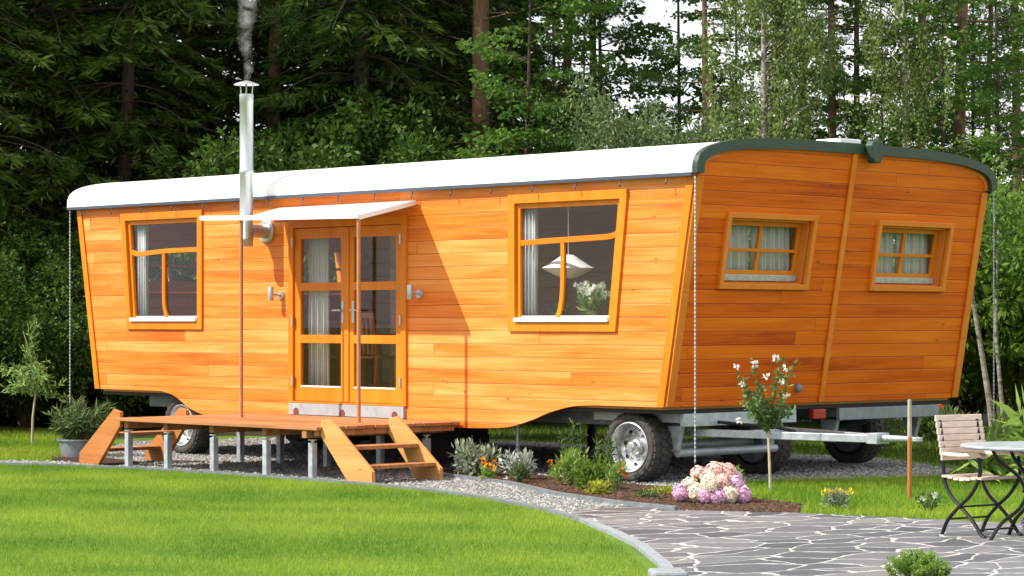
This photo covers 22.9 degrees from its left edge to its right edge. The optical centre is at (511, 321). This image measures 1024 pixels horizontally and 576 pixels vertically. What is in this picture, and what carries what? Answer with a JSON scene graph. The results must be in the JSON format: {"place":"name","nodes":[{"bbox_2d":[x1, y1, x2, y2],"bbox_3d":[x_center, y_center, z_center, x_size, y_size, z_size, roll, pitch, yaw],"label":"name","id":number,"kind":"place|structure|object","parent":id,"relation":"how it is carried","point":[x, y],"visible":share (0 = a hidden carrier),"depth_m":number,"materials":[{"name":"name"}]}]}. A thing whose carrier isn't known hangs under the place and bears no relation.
{"place":"outdoors","nodes":[
{"label":"outdoors","id":0,"kind":"place"},
{"bbox_2d":[9,451,139,465],"bbox_3d":[-5.660,1.726,31.999,0.900,0.001,4.061,0,0,-38],"label":"soil bed","id":1,"kind":"object","parent":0,"point":[111,461],"visible":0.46,"depth_m":31.39,"materials":[{"name":"brown soil"}]},
{"bbox_2d":[40,392,117,456],"bbox_3d":[-5.552,1.310,32.463,0.967,0.831,0.974,0,0,23],"label":"potted oleander","id":2,"kind":"object","parent":1,"relation":"on","point":[78,427],"visible":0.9,"depth_m":32.26,"materials":[{"name":"plant"}]},
{"bbox_2d":[79,407,188,464],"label":"wooden steps","id":3,"kind":"structure","parent":1,"relation":"on","point":[97,448],"depth_m":30.52,"materials":[{"name":"brown wood"}]},
{"bbox_2d":[0,461,657,575],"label":"front lawn","id":4,"kind":"structure","parent":0,"point":[647,563],"depth_m":20.03,"materials":[{"name":"green plant"}]},
{"bbox_2d":[0,462,585,520],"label":"lawn edging","id":5,"kind":"object","parent":4,"relation":"on","point":[553,511],"visible":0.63,"depth_m":26.68,"materials":[{"name":"stone"}]},
{"bbox_2d":[579,518,673,567],"bbox_3d":[0.894,1.713,19.513,0.191,0.050,4.404,0,0,-6],"label":"lawn edging","id":6,"kind":"object","parent":4,"relation":"on","point":[657,559],"visible":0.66,"depth_m":19.41,"materials":[{"name":"stone"}]},
{"bbox_2d":[368,321,389,383],"bbox_3d":[-0.732,0.448,35.758,0.610,0.900,3.300,0,0,-44],"label":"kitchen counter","id":7,"kind":"object","parent":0,"point":[382,326],"visible":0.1,"depth_m":36.52,"materials":[{"name":"brown wood"}]},
{"bbox_2d":[390,236,395,387],"bbox_3d":[-1.136,-0.152,33.563,0.620,2.100,0.800,0,0,-44],"label":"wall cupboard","id":8,"kind":"object","parent":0,"point":[392,292],"depth_m":33.57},
{"bbox_2d":[391,236,395,384],"bbox_3d":[-1.353,-0.152,33.353,0.017,2.000,0.720,0,0,-44],"label":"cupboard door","id":9,"kind":"structure","parent":8,"relation":"in","point":[393,238],"depth_m":33.57,"materials":[{"name":"orange wood"}]},
{"bbox_2d":[0,437,952,515],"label":"gravel path","id":10,"kind":"structure","parent":0,"point":[519,500],"depth_m":29.56,"materials":[{"name":"grey gravel"}]},
{"bbox_2d":[114,413,459,477],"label":"wooden deck","id":11,"kind":"structure","parent":10,"relation":"on","point":[279,426],"depth_m":28.88,"materials":[{"name":"wood"}]},
{"bbox_2d":[200,200,415,422],"bbox_3d":[-2.377,-0.131,29.902,1.041,2.546,2.948,0,0,-44],"label":"awning","id":12,"kind":"object","parent":11,"relation":"on","point":[359,211],"visible":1,"depth_m":29.68,"materials":[{"name":"white metal"}]},
{"bbox_2d":[321,416,442,481],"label":"wooden steps","id":13,"kind":"structure","parent":10,"relation":"on","point":[420,462],"depth_m":27.30,"materials":[{"name":"brown wood"}]},
{"bbox_2d":[67,80,997,482],"bbox_3d":[0.331,-0.612,31.278,5.690,4.700,13.295,0,0,-44],"label":"wooden wagon","id":14,"kind":"object","parent":10,"relation":"on","point":[643,368],"visible":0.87,"depth_m":28.82,"materials":[{"name":"brown wood"}]},
{"bbox_2d":[137,224,148,315],"bbox_3d":[-4.891,-0.637,33.528,0.086,1.650,0.204,0,0,-44],"label":"curtain","id":15,"kind":"object","parent":14,"relation":"hanging from","point":[143,269],"visible":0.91,"depth_m":33.49,"materials":[{"name":"grey fabric"}]},
{"bbox_2d":[308,227,329,385],"bbox_3d":[-2.363,-0.192,30.964,0.086,2.140,0.404,0,0,-44],"label":"curtain","id":16,"kind":"object","parent":14,"relation":"hanging from","point":[319,322],"visible":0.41,"depth_m":30.93,"materials":[{"name":"grey fabric"}]},
{"bbox_2d":[332,333,395,386],"bbox_3d":[-1.540,0.528,32.339,0.800,0.740,1.400,0,0,-44],"label":"dining table","id":17,"kind":"object","parent":14,"relation":"on","point":[379,367],"visible":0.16,"depth_m":32.80,"materials":[{"name":"brown wood"}]},
{"bbox_2d":[361,313,394,387],"bbox_3d":[-1.772,0.396,31.237,0.460,1.007,0.530,0,0,25],"label":"dining chair","id":18,"kind":"object","parent":14,"relation":"on","point":[371,317],"visible":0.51,"depth_m":31.00,"materials":[{"name":"brown wood"}]},
{"bbox_2d":[523,208,537,315],"bbox_3d":[0.204,-0.637,28.245,0.086,1.650,0.204,0,0,-44],"label":"curtain","id":19,"kind":"object","parent":14,"relation":"hanging from","point":[530,223],"visible":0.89,"depth_m":28.21,"materials":[{"name":"grey fabric"}]},
{"bbox_2d":[542,207,593,277],"bbox_3d":[0.627,-0.985,28.177,0.600,1.015,0.600,0,0,-44],"label":"pendant lamp","id":20,"kind":"object","parent":14,"relation":"hanging from","point":[576,266],"visible":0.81,"depth_m":28.02,"materials":[{"name":"white paint"}]},
{"bbox_2d":[573,280,610,315],"bbox_3d":[0.877,-0.207,27.660,0.436,0.496,0.450,0,0,-44],"label":"flower vase","id":21,"kind":"object","parent":14,"relation":"on","point":[588,297],"visible":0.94,"depth_m":27.63,"materials":[{"name":"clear glass"}]},
{"bbox_2d":[726,218,748,269],"bbox_3d":[2.324,-0.837,27.198,0.664,1.150,0.086,0,0,-44],"label":"curtain","id":22,"kind":"object","parent":14,"relation":"hanging from","point":[739,238],"visible":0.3,"depth_m":27.28,"materials":[{"name":"grey fabric"}]},
{"bbox_2d":[750,219,789,270],"bbox_3d":[2.821,-0.837,27.677,0.664,1.150,0.087,0,0,-44],"label":"curtain","id":23,"kind":"object","parent":14,"relation":"hanging from","point":[775,237],"visible":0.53,"depth_m":27.70,"materials":[{"name":"grey fabric"}]},
{"bbox_2d":[876,232,893,272],"bbox_3d":[4.156,-0.837,28.965,0.674,1.150,0.087,0,0,-44],"label":"curtain","id":24,"kind":"object","parent":14,"relation":"hanging from","point":[885,264],"visible":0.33,"depth_m":29.08,"materials":[{"name":"grey fabric"}]},
{"bbox_2d":[894,226,927,273],"bbox_3d":[4.642,-0.837,29.428,0.644,1.150,0.087,0,0,-44],"label":"curtain","id":25,"kind":"object","parent":14,"relation":"hanging from","point":[916,243],"visible":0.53,"depth_m":29.43,"materials":[{"name":"grey fabric"}]},
{"bbox_2d":[443,472,678,509],"bbox_3d":[0.152,1.713,26.034,0.277,0.050,6.434,0,0,-23],"label":"bed edging","id":26,"kind":"object","parent":10,"relation":"on","point":[583,497],"visible":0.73,"depth_m":24.80,"materials":[{"name":"stone"}]},
{"bbox_2d":[0,390,1010,446],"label":"forest floor","id":27,"kind":"structure","parent":0,"point":[259,433],"depth_m":40.21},
{"bbox_2d":[0,0,54,424],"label":"spruce tree","id":28,"kind":"object","parent":27,"relation":"on","point":[9,5],"visible":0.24,"depth_m":42.30,"materials":[{"name":"green plant"}]},
{"bbox_2d":[0,219,87,429],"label":"dark shrub","id":29,"kind":"object","parent":27,"relation":"on","point":[22,405],"visible":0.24,"depth_m":40.49,"materials":[{"name":"green plant"}]},
{"bbox_2d":[0,249,92,398],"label":"dark shrub","id":30,"kind":"object","parent":27,"relation":"on","point":[14,324],"visible":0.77,"depth_m":38.85,"materials":[{"name":"green plant"}]},
{"bbox_2d":[0,425,132,460],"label":"verge grass","id":31,"kind":"structure","parent":27,"relation":"on","point":[46,439],"depth_m":34.98,"materials":[{"name":"green plant"}]},
{"bbox_2d":[0,0,135,421],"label":"spruce tree","id":32,"kind":"object","parent":27,"relation":"on","point":[18,124],"visible":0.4,"depth_m":41.78,"materials":[{"name":"green plant"}]},
{"bbox_2d":[0,0,148,409],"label":"spruce tree","id":33,"kind":"object","parent":27,"relation":"on","point":[13,80],"visible":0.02,"depth_m":48.70,"materials":[{"name":"green plant"}]},
{"bbox_2d":[0,235,196,422],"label":"dark shrub","id":34,"kind":"object","parent":27,"relation":"on","point":[182,271],"visible":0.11,"depth_m":40.61,"materials":[{"name":"green plant"}]},
{"bbox_2d":[0,0,208,427],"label":"spruce tree","id":35,"kind":"object","parent":27,"relation":"on","point":[48,129],"visible":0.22,"depth_m":42.89,"materials":[{"name":"green plant"}]},
{"bbox_2d":[17,245,196,426],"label":"dark shrub","id":36,"kind":"object","parent":27,"relation":"on","point":[154,260],"visible":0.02,"depth_m":41.22,"materials":[{"name":"green plant"}]},
{"bbox_2d":[0,0,244,424],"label":"spruce tree","id":37,"kind":"object","parent":27,"relation":"on","point":[129,29],"visible":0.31,"depth_m":43.04,"materials":[{"name":"green plant"}]},
{"bbox_2d":[29,0,254,190],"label":"spruce tree","id":38,"kind":"object","parent":27,"relation":"on","point":[212,1],"depth_m":53.95,"materials":[{"name":"green plant"}]},
{"bbox_2d":[27,0,338,413],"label":"spruce tree","id":39,"kind":"object","parent":27,"relation":"on","point":[190,40],"visible":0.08,"depth_m":45.80,"materials":[{"name":"green plant"}]},
{"bbox_2d":[189,0,423,164],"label":"spruce tree","id":40,"kind":"object","parent":27,"relation":"on","point":[285,64],"visible":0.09,"depth_m":44.96,"materials":[{"name":"green plant"}]},
{"bbox_2d":[169,79,463,279],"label":"dark shrub","id":41,"kind":"object","parent":27,"relation":"on","point":[401,144],"visible":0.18,"depth_m":41.63,"materials":[{"name":"green plant"}]},
{"bbox_2d":[215,0,424,165],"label":"pine tree","id":42,"kind":"object","parent":27,"relation":"on","point":[276,41],"visible":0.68,"depth_m":44.01,"materials":[{"name":"green plant"}]},
{"bbox_2d":[203,0,522,172],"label":"spruce tree","id":43,"kind":"object","parent":27,"relation":"on","point":[360,32],"visible":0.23,"depth_m":43.74,"materials":[{"name":"green plant"}]},
{"bbox_2d":[286,0,550,160],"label":"spruce tree","id":44,"kind":"object","parent":27,"relation":"on","point":[466,5],"visible":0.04,"depth_m":46.32,"materials":[{"name":"green plant"}]},
{"bbox_2d":[382,0,561,155],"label":"spruce tree","id":45,"kind":"object","parent":27,"relation":"on","point":[464,67],"depth_m":51.45,"materials":[{"name":"green plant"}]},
{"bbox_2d":[453,0,517,158],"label":"pine tree","id":46,"kind":"object","parent":27,"relation":"on","point":[481,13],"visible":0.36,"depth_m":43.41,"materials":[{"name":"brown plant"}]},
{"bbox_2d":[425,0,575,150],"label":"spruce tree","id":47,"kind":"object","parent":27,"relation":"on","point":[495,7],"depth_m":51.43,"materials":[{"name":"green plant"}]},
{"bbox_2d":[444,0,595,425],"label":"young beech tree","id":48,"kind":"object","parent":27,"relation":"on","point":[504,135],"visible":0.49,"depth_m":41.73,"materials":[{"name":"green plant"}]},
{"bbox_2d":[489,0,623,156],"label":"young beech tree","id":49,"kind":"object","parent":27,"relation":"on","point":[525,14],"visible":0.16,"depth_m":45.08,"materials":[{"name":"green plant"}]},
{"bbox_2d":[507,0,625,152],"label":"pine tree","id":50,"kind":"object","parent":27,"relation":"on","point":[568,63],"visible":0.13,"depth_m":45.98,"materials":[{"name":"green plant"}]},
{"bbox_2d":[521,0,640,150],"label":"young beech tree","id":51,"kind":"object","parent":27,"relation":"on","point":[602,8],"visible":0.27,"depth_m":42.90,"materials":[{"name":"green plant"}]},
{"bbox_2d":[508,0,676,154],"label":"pine tree","id":52,"kind":"object","parent":27,"relation":"on","point":[609,38],"visible":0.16,"depth_m":48.02,"materials":[{"name":"green plant"}]},
{"bbox_2d":[520,0,689,151],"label":"young beech tree","id":53,"kind":"object","parent":27,"relation":"on","point":[623,69],"visible":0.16,"depth_m":45.69,"materials":[{"name":"green plant"}]},
{"bbox_2d":[545,64,750,266],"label":"willow shrub","id":54,"kind":"object","parent":27,"relation":"on","point":[619,140],"visible":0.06,"depth_m":40.01,"materials":[{"name":"green plant"}]},
{"bbox_2d":[615,0,755,143],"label":"young beech tree","id":55,"kind":"object","parent":27,"relation":"on","point":[679,39],"visible":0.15,"depth_m":45.76,"materials":[{"name":"green plant"}]},
{"bbox_2d":[631,0,771,142],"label":"pine tree","id":56,"kind":"object","parent":27,"relation":"on","point":[641,74],"visible":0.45,"depth_m":42.02,"materials":[{"name":"green plant"}]},
{"bbox_2d":[676,0,803,138],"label":"young beech tree","id":57,"kind":"object","parent":27,"relation":"on","point":[696,106],"visible":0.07,"depth_m":45.89,"materials":[{"name":"green plant"}]},
{"bbox_2d":[488,420,1015,468],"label":"back grass","id":58,"kind":"structure","parent":27,"relation":"on","point":[544,433],"depth_m":36.90,"materials":[{"name":"green plant"}]},
{"bbox_2d":[695,0,850,269],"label":"birch tree","id":59,"kind":"object","parent":27,"relation":"on","point":[780,37],"visible":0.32,"depth_m":37.76,"materials":[{"name":"green plant"}]},
{"bbox_2d":[752,0,867,421],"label":"young beech tree","id":60,"kind":"object","parent":27,"relation":"on","point":[837,117],"visible":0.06,"depth_m":42.84,"materials":[{"name":"green plant"}]},
{"bbox_2d":[740,2,885,140],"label":"pine tree","id":61,"kind":"object","parent":27,"relation":"on","point":[861,76],"visible":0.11,"depth_m":46.93,"materials":[{"name":"green plant"}]},
{"bbox_2d":[745,0,917,139],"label":"pine tree","id":62,"kind":"object","parent":27,"relation":"on","point":[832,111],"visible":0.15,"depth_m":43.10,"materials":[{"name":"green plant"}]},
{"bbox_2d":[783,0,891,139],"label":"pine tree","id":63,"kind":"object","parent":27,"relation":"on","point":[856,36],"visible":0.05,"depth_m":47.14,"materials":[{"name":"green plant"}]},
{"bbox_2d":[796,0,885,139],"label":"young beech tree","id":64,"kind":"object","parent":27,"relation":"on","point":[850,60],"visible":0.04,"depth_m":47.72,"materials":[{"name":"green plant"}]},
{"bbox_2d":[811,0,944,150],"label":"young beech tree","id":65,"kind":"object","parent":27,"relation":"on","point":[823,133],"visible":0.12,"depth_m":43.06,"materials":[{"name":"green plant"}]},
{"bbox_2d":[839,0,962,148],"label":"pine tree","id":66,"kind":"object","parent":27,"relation":"on","point":[920,20],"visible":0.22,"depth_m":42.74,"materials":[{"name":"green plant"}]},
{"bbox_2d":[852,0,992,218],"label":"young beech tree","id":67,"kind":"object","parent":27,"relation":"on","point":[952,116],"visible":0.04,"depth_m":46.63,"materials":[{"name":"green plant"}]},
{"bbox_2d":[842,0,1004,427],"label":"birch tree","id":68,"kind":"object","parent":27,"relation":"on","point":[907,83],"visible":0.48,"depth_m":40.45,"materials":[{"name":"green plant"}]},
{"bbox_2d":[917,404,946,443],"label":"red flowering shrub","id":69,"kind":"object","parent":27,"relation":"on","point":[925,423],"visible":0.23,"depth_m":35.36,"materials":[{"name":"green plant"}]},
{"bbox_2d":[867,0,1019,405],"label":"young beech tree","id":70,"kind":"object","parent":27,"relation":"on","point":[975,72],"visible":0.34,"depth_m":40.76,"materials":[{"name":"green plant"}]},
{"bbox_2d":[893,179,1023,435],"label":"bright shrub","id":71,"kind":"object","parent":27,"relation":"on","point":[1012,349],"visible":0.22,"depth_m":35.56,"materials":[{"name":"green plant"}]},
{"bbox_2d":[908,0,1023,413],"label":"pine tree","id":72,"kind":"object","parent":27,"relation":"on","point":[958,127],"visible":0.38,"depth_m":43.85,"materials":[{"name":"green plant"}]},
{"bbox_2d":[926,0,1023,403],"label":"young beech tree","id":73,"kind":"object","parent":27,"relation":"on","point":[949,137],"visible":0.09,"depth_m":46.62,"materials":[{"name":"green plant"}]},
{"bbox_2d":[932,0,1023,238],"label":"young beech tree","id":74,"kind":"object","parent":27,"relation":"on","point":[1016,120],"visible":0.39,"depth_m":41.62,"materials":[{"name":"green plant"}]},
{"bbox_2d":[940,3,1022,412],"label":"pine tree","id":75,"kind":"object","parent":27,"relation":"on","point":[991,8],"visible":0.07,"depth_m":48.13,"materials":[{"name":"green plant"}]},
{"bbox_2d":[951,344,1023,420],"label":"bright shrub","id":76,"kind":"object","parent":27,"relation":"on","point":[975,407],"visible":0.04,"depth_m":39.92,"materials":[{"name":"green plant"}]},
{"bbox_2d":[959,222,1023,409],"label":"bright shrub","id":77,"kind":"object","parent":27,"relation":"on","point":[979,381],"visible":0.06,"depth_m":36.81,"materials":[{"name":"green plant"}]},
{"bbox_2d":[966,149,1023,433],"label":"young birch tree","id":78,"kind":"object","parent":27,"relation":"on","point":[997,253],"visible":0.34,"depth_m":34.97,"materials":[{"name":"green plant"}]},
{"bbox_2d":[971,0,1023,402],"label":"pine tree","id":79,"kind":"object","parent":27,"relation":"on","point":[1016,133],"visible":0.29,"depth_m":44.96,"materials":[{"name":"green plant"}]},
{"bbox_2d":[0,435,1023,523],"bbox_3d":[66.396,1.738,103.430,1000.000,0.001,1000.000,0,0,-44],"label":"ground","id":80,"kind":"structure","parent":0,"point":[119,440],"depth_m":31.28,"materials":[{"name":"green plant"}]},
{"bbox_2d":[0,317,72,442],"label":"young sapling","id":81,"kind":"object","parent":80,"relation":"on","point":[23,384],"visible":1,"depth_m":35.56,"materials":[{"name":"green plant"}]},
{"bbox_2d":[733,354,797,489],"bbox_3d":[2.541,1.030,25.779,0.684,1.416,0.632,0,0,31],"label":"flowering sapling","id":82,"kind":"object","parent":80,"relation":"on","point":[768,417],"visible":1,"depth_m":25.72,"materials":[{"name":"green plant"}]},
{"bbox_2d":[819,487,852,508],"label":"yellow flower plant","id":83,"kind":"object","parent":80,"relation":"on","point":[837,495],"visible":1,"depth_m":23.20,"materials":[{"name":"grey plant"}]},
{"bbox_2d":[881,418,905,449],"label":"grey leaved shrub","id":84,"kind":"object","parent":80,"relation":"on","point":[888,423],"visible":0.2,"depth_m":33.79,"materials":[{"name":"green plant"}]},
{"bbox_2d":[907,399,911,501],"bbox_3d":[3.833,1.245,24.406,0.042,0.985,0.044,0,0,-44],"label":"wooden stake","id":85,"kind":"object","parent":80,"relation":"on","point":[909,457],"visible":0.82,"depth_m":24.39,"materials":[{"name":"brown wood"}]},
{"bbox_2d":[912,487,946,511],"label":"white flower plant","id":86,"kind":"object","parent":80,"relation":"on","point":[926,504],"visible":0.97,"depth_m":22.93,"materials":[{"name":"green plant"}]},
{"bbox_2d":[950,425,1023,485],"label":"long leaved plant","id":87,"kind":"object","parent":80,"relation":"on","point":[991,464],"visible":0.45,"depth_m":26.80,"materials":[{"name":"green plant"}]},
{"bbox_2d":[981,401,1022,460],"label":"long leaved plant","id":88,"kind":"object","parent":80,"relation":"on","point":[999,430],"visible":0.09,"depth_m":30.49,"materials":[{"name":"green plant"}]},
{"bbox_2d":[989,384,1023,479],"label":"long leaved plant","id":89,"kind":"object","parent":80,"relation":"on","point":[1016,422],"visible":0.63,"depth_m":26.42,"materials":[{"name":"green plant"}]},
{"bbox_2d":[0,0,1023,240],"label":"sky","id":90,"kind":"structure","parent":0,"point":[655,8],"materials":[{"name":"white"}]},
{"bbox_2d":[443,469,802,512],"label":"bark chips","id":91,"kind":"object","parent":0,"point":[625,492],"visible":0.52,"depth_m":24.57,"materials":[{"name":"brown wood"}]},
{"bbox_2d":[447,438,503,475],"bbox_3d":[-0.409,1.550,28.238,0.646,0.569,0.645,0,0,-44],"label":"sage plant","id":92,"kind":"object","parent":91,"relation":"on","point":[469,455],"visible":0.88,"depth_m":28.18,"materials":[{"name":"grey plant"}]},
{"bbox_2d":[496,447,537,478],"bbox_3d":[0.068,1.571,27.567,0.458,0.427,0.384,0,0,16],"label":"silver plant","id":93,"kind":"object","parent":91,"relation":"on","point":[525,458],"visible":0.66,"depth_m":27.54,"materials":[{"name":"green plant"}]},
{"bbox_2d":[547,444,594,484],"bbox_3d":[0.623,1.530,26.648,0.484,0.473,0.506,0,0,20],"label":"herb plant","id":94,"kind":"object","parent":91,"relation":"on","point":[569,462],"visible":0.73,"depth_m":26.59,"materials":[{"name":"green plant"}]},
{"bbox_2d":[556,418,586,478],"bbox_3d":[0.661,1.381,27.591,0.364,0.690,0.213,0,0,24],"label":"tall stalk plant","id":95,"kind":"object","parent":91,"relation":"on","point":[569,436],"visible":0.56,"depth_m":27.58,"materials":[{"name":"green plant"}]},
{"bbox_2d":[571,453,613,488],"bbox_3d":[0.841,1.547,25.954,0.463,0.425,0.468,0,0,10],"label":"basil plant","id":96,"kind":"object","parent":91,"relation":"on","point":[591,471],"visible":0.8,"depth_m":25.89,"materials":[{"name":"green plant"}]},
{"bbox_2d":[581,477,612,494],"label":"lime plant","id":97,"kind":"object","parent":91,"relation":"on","point":[597,486],"visible":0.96,"depth_m":25.23,"materials":[{"name":"yellow plant"}]},
{"bbox_2d":[590,433,623,482],"bbox_3d":[0.979,1.450,26.845,0.459,0.560,0.392,0,0,-44],"label":"tall stalk plant","id":98,"kind":"object","parent":91,"relation":"on","point":[609,451],"visible":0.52,"depth_m":26.78,"materials":[{"name":"green plant"}]},
{"bbox_2d":[603,460,629,490],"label":"red flower plant","id":99,"kind":"object","parent":91,"relation":"on","point":[622,472],"visible":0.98,"depth_m":25.63,"materials":[{"name":"green plant"}]},
{"bbox_2d":[671,461,751,503],"bbox_3d":[1.932,1.542,24.075,0.672,0.425,0.646,0,0,-44],"label":"hydrangea bush","id":100,"kind":"object","parent":91,"relation":"on","point":[721,483],"visible":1,"depth_m":23.95,"materials":[{"name":"pink plant"}]},
{"bbox_2d":[573,506,1023,575],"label":"slate paving","id":101,"kind":"structure","parent":0,"point":[713,543],"depth_m":19.80,"materials":[{"name":"grey stone"}]},
{"bbox_2d":[884,546,952,575],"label":"dwarf conifer","id":102,"kind":"object","parent":101,"relation":"on","point":[918,563],"visible":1,"depth_m":16.89,"materials":[{"name":"green plant"}]},
{"bbox_2d":[935,414,1023,537],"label":"garden chair","id":103,"kind":"object","parent":101,"relation":"on","point":[952,450],"visible":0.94,"depth_m":20.49,"materials":[{"name":"beige wood"}]},
{"bbox_2d":[960,441,1023,539],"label":"garden table","id":104,"kind":"object","parent":101,"relation":"on","point":[1010,446],"visible":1,"depth_m":19.96,"materials":[{"name":"black metal"}]},
{"bbox_2d":[743,470,1023,522],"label":"side grass","id":105,"kind":"structure","parent":0,"point":[895,484],"depth_m":24.88,"materials":[{"name":"green plant"}]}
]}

